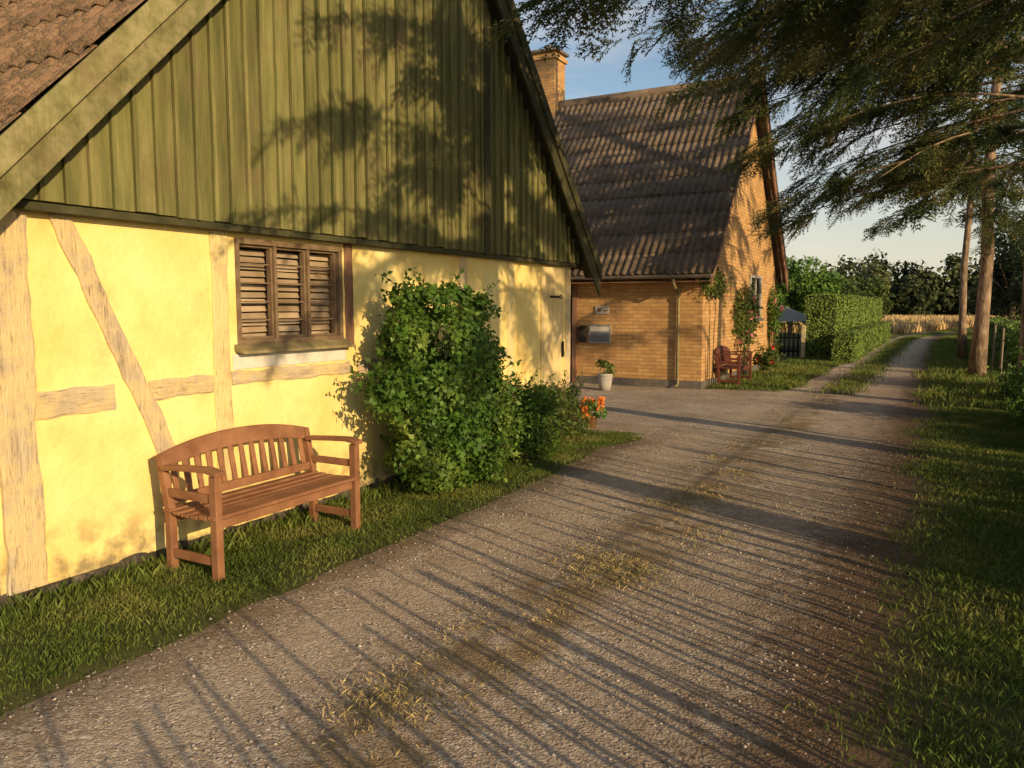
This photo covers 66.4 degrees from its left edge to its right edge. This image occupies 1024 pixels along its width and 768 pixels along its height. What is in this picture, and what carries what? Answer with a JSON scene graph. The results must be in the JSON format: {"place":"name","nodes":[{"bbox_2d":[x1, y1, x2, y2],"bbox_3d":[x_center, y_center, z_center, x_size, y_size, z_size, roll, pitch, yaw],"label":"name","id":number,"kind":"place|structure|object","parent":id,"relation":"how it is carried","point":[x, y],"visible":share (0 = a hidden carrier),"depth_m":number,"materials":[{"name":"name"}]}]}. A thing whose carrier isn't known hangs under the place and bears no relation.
{"place":"outdoors","nodes":[
{"label":"outdoors","id":0,"kind":"place"},
{"bbox_2d":[0,327,1023,767],"bbox_3d":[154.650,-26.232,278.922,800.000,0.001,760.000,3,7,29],"label":"ground","id":1,"kind":"structure","parent":0,"point":[848,735],"depth_m":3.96,"materials":[{"name":"green plant"}]},
{"bbox_2d":[155,424,362,581],"bbox_3d":[-1.619,0.696,5.181,0.554,0.785,1.295,3,7,29],"label":"garden bench","id":2,"kind":"object","parent":1,"relation":"on","point":[215,506],"visible":0.98,"depth_m":5.10,"materials":[{"name":"red wood"}]},
{"bbox_2d":[0,427,583,629],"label":"wall foot grass","id":3,"kind":"structure","parent":1,"relation":"on","point":[271,526],"depth_m":4.72,"materials":[{"name":"green plant"}]},
{"bbox_2d":[0,0,602,610],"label":"timber framed barn","id":4,"kind":"structure","parent":1,"relation":"on","point":[216,214],"depth_m":5.29,"materials":[{"name":"paint"}]},
{"bbox_2d":[234,237,354,353],"bbox_3d":[-1.873,-0.650,6.008,0.720,1.100,1.690,3,7,29],"label":"window","id":5,"kind":"structure","parent":4,"relation":"in","point":[276,311],"depth_m":5.96,"materials":[{"name":"brown paint"}]},
{"bbox_2d":[540,266,563,396],"bbox_3d":[0.511,-0.474,9.781,0.038,1.960,0.617,3,7,29],"label":"door","id":6,"kind":"structure","parent":4,"relation":"in","point":[551,336],"depth_m":9.73,"materials":[{"name":"yellow paint"}]},
{"bbox_2d":[337,267,522,494],"bbox_3d":[-0.527,0.029,6.760,1.278,2.052,2.093,3,7,29],"label":"garden bush","id":7,"kind":"object","parent":1,"relation":"on","point":[451,420],"visible":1,"depth_m":6.34,"materials":[{"name":"green plant"}]},
{"bbox_2d":[0,330,972,767],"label":"lane","id":8,"kind":"structure","parent":1,"relation":"on","point":[574,684],"depth_m":3.81,"materials":[{"name":"grey gravel"}]},
{"bbox_2d":[284,397,845,767],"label":"dry tufts","id":9,"kind":"object","parent":8,"relation":"on","point":[483,622],"visible":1,"depth_m":4.03,"materials":[{"name":"beige plant"}]},
{"bbox_2d":[580,410,1018,767],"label":"leaf litter","id":10,"kind":"object","parent":8,"relation":"on","point":[846,616],"visible":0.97,"depth_m":3.85,"materials":[{"name":"brown plant"}]},
{"bbox_2d":[496,368,577,468],"bbox_3d":[0.022,0.431,8.067,1.219,1.236,1.737,3,7,29],"label":"shrub","id":11,"kind":"object","parent":1,"relation":"on","point":[531,412],"visible":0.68,"depth_m":7.95,"materials":[{"name":"green plant"}]},
{"bbox_2d":[513,371,593,443],"bbox_3d":[0.446,0.422,9.006,1.008,1.162,1.208,1,6,6],"label":"flowering perennial","id":12,"kind":"object","parent":1,"relation":"on","point":[573,413],"visible":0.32,"depth_m":9.05,"materials":[{"name":"green plant"}]},
{"bbox_2d":[549,370,598,437],"bbox_3d":[0.734,0.296,9.700,0.733,0.948,0.864,-4,7,-32],"label":"flowering perennial","id":13,"kind":"object","parent":1,"relation":"on","point":[576,393],"visible":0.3,"depth_m":9.70,"materials":[{"name":"green plant"}]},
{"bbox_2d":[531,45,788,388],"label":"brick house","id":14,"kind":"structure","parent":1,"relation":"on","point":[669,209],"depth_m":16.23,"materials":[{"name":"orange brick"}]},
{"bbox_2d":[570,280,577,381],"bbox_3d":[0.904,-1.130,16.402,1.000,2.150,0.047,3,7,29],"label":"door","id":15,"kind":"structure","parent":14,"relation":"in","point":[574,287],"depth_m":16.18,"materials":[{"name":"wood"}]},
{"bbox_2d":[578,325,586,341],"bbox_3d":[1.438,-1.032,16.063,0.150,0.342,0.136,3,7,29],"label":"mailbox","id":16,"kind":"object","parent":14,"relation":"attached to","point":[581,333],"visible":1,"depth_m":16.03,"materials":[{"name":"black metal"}]},
{"bbox_2d":[589,325,610,343],"bbox_3d":[1.787,-1.016,15.919,0.480,0.380,0.052,3,7,29],"label":"mailbox","id":17,"kind":"object","parent":14,"relation":"attached to","point":[600,334],"visible":1,"depth_m":15.89,"materials":[{"name":"grey metal"}]},
{"bbox_2d":[595,306,608,313],"bbox_3d":[1.829,-1.503,15.864,0.300,0.160,0.024,3,7,29],"label":"house sign","id":18,"kind":"object","parent":14,"relation":"attached to","point":[601,309],"visible":1,"depth_m":15.86,"materials":[{"name":"white metal"}]},
{"bbox_2d":[749,275,763,320],"bbox_3d":[5.873,-2.055,18.778,0.120,1.080,1.370,3,7,29],"label":"window","id":19,"kind":"structure","parent":14,"relation":"in","point":[758,282],"depth_m":19.00,"materials":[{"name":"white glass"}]},
{"bbox_2d":[570,383,781,438],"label":"forecourt","id":20,"kind":"structure","parent":1,"relation":"on","point":[644,411],"depth_m":12.84,"materials":[{"name":"grey gravel"}]},
{"bbox_2d":[577,396,607,427],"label":"perennials","id":21,"kind":"object","parent":20,"relation":"on","point":[600,400],"visible":0.62,"depth_m":10.20,"materials":[{"name":"plant"}]},
{"bbox_2d":[595,359,616,390],"bbox_3d":[1.783,-0.185,14.840,0.453,0.604,0.310,1,6,11],"label":"flower pot","id":22,"kind":"object","parent":20,"relation":"on","point":[604,381],"visible":1,"depth_m":14.77,"materials":[{"name":"white ceramic"}]},
{"bbox_2d":[688,263,737,387],"bbox_3d":[3.875,-1.169,15.055,1.109,2.537,1.094,-1,6,-7],"label":"climbing rose","id":23,"kind":"object","parent":1,"relation":"on","point":[715,291],"visible":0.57,"depth_m":15.00,"materials":[{"name":"green plant"}]},
{"bbox_2d":[714,346,752,385],"bbox_3d":[4.541,-0.387,16.038,0.554,0.785,1.115,3,7,29],"label":"garden bench","id":24,"kind":"object","parent":1,"relation":"on","point":[723,354],"visible":0.98,"depth_m":15.88,"materials":[{"name":"red wood"}]},
{"bbox_2d":[730,278,763,375],"bbox_3d":[5.144,-1.232,17.310,0.726,2.218,1.495,3,7,29],"label":"climbing rose","id":25,"kind":"object","parent":1,"relation":"on","point":[746,319],"visible":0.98,"depth_m":17.17,"materials":[{"name":"green plant"}]},
{"bbox_2d":[482,0,1023,92],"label":"spruce tree","id":26,"kind":"object","parent":1,"relation":"on","point":[593,8],"visible":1,"depth_m":6.49,"materials":[{"name":"green plant"}]},
{"bbox_2d":[741,340,785,376],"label":"rose bush","id":27,"kind":"object","parent":1,"relation":"on","point":[766,360],"visible":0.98,"depth_m":17.58,"materials":[{"name":"green plant"}]},
{"bbox_2d":[767,284,785,354],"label":"climbing rose","id":28,"kind":"object","parent":1,"relation":"on","point":[776,310],"visible":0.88,"depth_m":20.28,"materials":[{"name":"green plant"}]},
{"bbox_2d":[774,307,806,324],"bbox_3d":[10.210,-2.186,29.703,2.300,1.650,2.800,3,7,29],"label":"garden canopy","id":29,"kind":"object","parent":1,"relation":"on","point":[789,314],"visible":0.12,"depth_m":28.62,"materials":[{"name":"grey fabric"}]},
{"bbox_2d":[574,0,1023,178],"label":"spruce tree","id":30,"kind":"object","parent":1,"relation":"on","point":[771,16],"visible":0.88,"depth_m":8.48,"materials":[{"name":"green plant"}]},
{"bbox_2d":[707,333,894,391],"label":"house verge grass","id":31,"kind":"structure","parent":1,"relation":"on","point":[790,378],"depth_m":17.66,"materials":[{"name":"green plant"}]},
{"bbox_2d":[801,325,806,357],"bbox_3d":[8.817,-1.273,23.680,0.140,1.030,0.140,3,7,29],"label":"gate post","id":32,"kind":"object","parent":1,"relation":"on","point":[803,327],"visible":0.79,"depth_m":23.64,"materials":[{"name":"white wood"}]},
{"bbox_2d":[775,333,799,356],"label":"garden gate","id":33,"kind":"structure","parent":32,"relation":"attached to","point":[793,344],"depth_m":23.88,"materials":[{"name":"black metal"}]},
{"bbox_2d":[775,255,846,334],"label":"leafy tree","id":34,"kind":"object","parent":1,"relation":"on","point":[802,284],"visible":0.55,"depth_m":42.06,"materials":[{"name":"green plant"}]},
{"bbox_2d":[649,0,1023,408],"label":"spruce tree","id":35,"kind":"object","parent":1,"relation":"on","point":[933,158],"visible":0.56,"depth_m":12.12,"materials":[{"name":"green plant"}]},
{"bbox_2d":[804,293,883,358],"bbox_3d":[14.089,-2.609,32.316,1.089,2.132,19.759,3,7,29],"label":"clipped hedge","id":36,"kind":"object","parent":1,"relation":"on","point":[827,315],"visible":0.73,"depth_m":23.93,"materials":[{"name":"green plant"}]},
{"bbox_2d":[831,321,891,362],"bbox_3d":[13.206,-1.726,29.012,0.744,1.005,16.545,3,7,29],"label":"clipped hedge","id":37,"kind":"object","parent":1,"relation":"on","point":[853,344],"visible":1,"depth_m":23.27,"materials":[{"name":"green plant"}]},
{"bbox_2d":[835,275,893,318],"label":"leafy tree","id":38,"kind":"object","parent":1,"relation":"on","point":[870,287],"visible":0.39,"depth_m":55.36,"materials":[{"name":"green plant"}]},
{"bbox_2d":[778,314,1018,333],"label":"ripe crop","id":39,"kind":"object","parent":1,"relation":"on","point":[904,324],"visible":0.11,"depth_m":53.80,"materials":[{"name":"beige plant"}]},
{"bbox_2d":[777,405,1023,767],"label":"lane verge grass","id":40,"kind":"structure","parent":1,"relation":"on","point":[1000,419],"depth_m":4.55,"materials":[{"name":"green plant"}]},
{"bbox_2d":[797,277,1017,316],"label":"woodland interior","id":41,"kind":"object","parent":1,"relation":"on","point":[928,310],"visible":0.05,"depth_m":102.26,"materials":[{"name":"green plant"}]},
{"bbox_2d":[798,19,1023,376],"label":"spruce tree","id":42,"kind":"object","parent":1,"relation":"on","point":[977,361],"visible":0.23,"depth_m":17.47,"materials":[{"name":"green plant"}]},
{"bbox_2d":[801,248,1021,315],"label":"distant wood","id":43,"kind":"object","parent":1,"relation":"on","point":[921,290],"visible":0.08,"depth_m":99.89,"materials":[{"name":"green plant"}]},
{"bbox_2d":[858,0,1023,358],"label":"spruce tree","id":44,"kind":"object","parent":1,"relation":"on","point":[962,320],"visible":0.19,"depth_m":23.07,"materials":[{"name":"green plant"}]},
{"bbox_2d":[991,325,996,372],"bbox_3d":[11.556,-0.842,18.759,0.050,1.150,0.055,-5,7,-38],"label":"fence post","id":45,"kind":"object","parent":1,"relation":"on","point":[994,342],"visible":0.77,"depth_m":18.74,"materials":[{"name":"wood"}]},
{"bbox_2d":[967,226,1023,321],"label":"leafy tree","id":46,"kind":"object","parent":1,"relation":"on","point":[1009,265],"visible":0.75,"depth_m":45.97,"materials":[{"name":"green plant"}]},
{"bbox_2d":[999,328,1004,375],"bbox_3d":[10.106,-0.582,16.146,0.050,1.150,0.055,-5,7,-38],"label":"fence post","id":47,"kind":"object","parent":1,"relation":"on","point":[1002,347],"visible":0.65,"depth_m":16.12,"materials":[{"name":"wood"}]},
{"bbox_2d":[988,317,1020,366],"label":"clipped hedge","id":48,"kind":"object","parent":1,"relation":"on","point":[1007,324],"visible":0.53,"depth_m":23.55,"materials":[{"name":"green plant"}]},
{"bbox_2d":[987,347,1023,425],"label":"verge shrub","id":49,"kind":"object","parent":1,"relation":"on","point":[1012,390],"visible":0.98,"depth_m":10.35,"materials":[{"name":"green plant"}]},
{"bbox_2d":[999,313,1020,371],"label":"verge shrub","id":50,"kind":"object","parent":1,"relation":"on","point":[1015,343],"visible":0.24,"depth_m":14.20,"materials":[{"name":"green plant"}]},
{"bbox_2d":[514,0,1023,282],"label":"sky","id":51,"kind":"structure","parent":0,"point":[932,244],"materials":[{"name":"blue"}]},
{"bbox_2d":[809,327,972,395],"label":"lane centre grass","id":52,"kind":"structure","parent":0,"point":[898,346],"depth_m":19.71,"materials":[{"name":"green plant"}]},
{"bbox_2d":[907,330,1011,409],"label":"verge grass","id":53,"kind":"structure","parent":0,"point":[942,361],"depth_m":16.37,"materials":[{"name":"green plant"}]},
{"bbox_2d":[1004,382,1023,414],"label":"tall verge grass","id":54,"kind":"structure","parent":0,"point":[1022,403],"depth_m":10.73,"materials":[{"name":"green plant"}]}
]}

